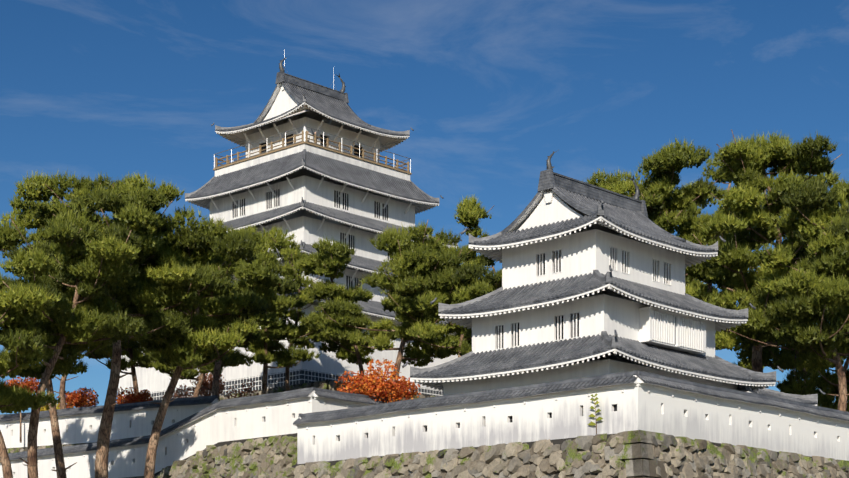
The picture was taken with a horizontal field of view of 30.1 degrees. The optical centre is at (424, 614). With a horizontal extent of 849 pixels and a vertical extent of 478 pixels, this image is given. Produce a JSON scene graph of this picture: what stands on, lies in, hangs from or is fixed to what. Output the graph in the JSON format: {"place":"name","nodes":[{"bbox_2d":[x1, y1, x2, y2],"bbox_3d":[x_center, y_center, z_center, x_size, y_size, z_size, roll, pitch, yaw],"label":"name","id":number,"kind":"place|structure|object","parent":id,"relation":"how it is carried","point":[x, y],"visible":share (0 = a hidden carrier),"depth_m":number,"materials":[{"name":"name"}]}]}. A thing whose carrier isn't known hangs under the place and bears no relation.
{"place":"outdoors","nodes":[
{"label":"outdoors","id":0,"kind":"place"},
{"bbox_2d":[0,0,848,414],"label":"sky","id":1,"kind":"structure","parent":0,"point":[487,90],"materials":[{"name":"blue"}]},
{"bbox_3d":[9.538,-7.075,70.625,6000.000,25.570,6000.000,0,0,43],"label":"ground","id":2,"kind":"structure","parent":0,"visible":0},
{"bbox_2d":[118,49,461,399],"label":"keep","id":3,"kind":"structure","parent":2,"relation":"on","point":[309,169],"depth_m":150.44,"materials":[{"name":"paint"}]},
{"bbox_2d":[0,370,848,477],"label":"castle walls","id":4,"kind":"structure","parent":2,"relation":"on","point":[651,425],"depth_m":79.69,"materials":[{"name":"paint"}]},
{"bbox_2d":[0,129,848,477],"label":"tree trunks","id":5,"kind":"object","parent":2,"relation":"on","point":[102,449],"visible":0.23,"depth_m":97.07,"materials":[{"name":"wood"}]},
{"bbox_2d":[40,401,70,410],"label":"yellow foliage","id":6,"kind":"object","parent":5,"relation":"attached to","point":[43,408],"visible":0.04,"depth_m":133.04,"materials":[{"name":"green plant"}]},
{"bbox_2d":[162,369,258,398],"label":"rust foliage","id":7,"kind":"object","parent":5,"relation":"attached to","point":[207,383],"visible":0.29,"depth_m":129.96,"materials":[{"name":"brown plant"}]},
{"bbox_2d":[4,359,420,407],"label":"red shrubs","id":8,"kind":"object","parent":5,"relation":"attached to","point":[380,385],"visible":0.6,"depth_m":98.12,"materials":[{"name":"plant"}]},
{"bbox_2d":[0,131,848,425],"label":"tree foliage","id":9,"kind":"object","parent":5,"relation":"on","point":[798,299],"visible":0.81,"depth_m":96.85,"materials":[{"name":"green plant"}]},
{"bbox_2d":[402,149,825,405],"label":"turret","id":10,"kind":"object","parent":2,"relation":"on","point":[593,280],"visible":0.75,"depth_m":78.01,"materials":[{"name":"paint"}]}
]}

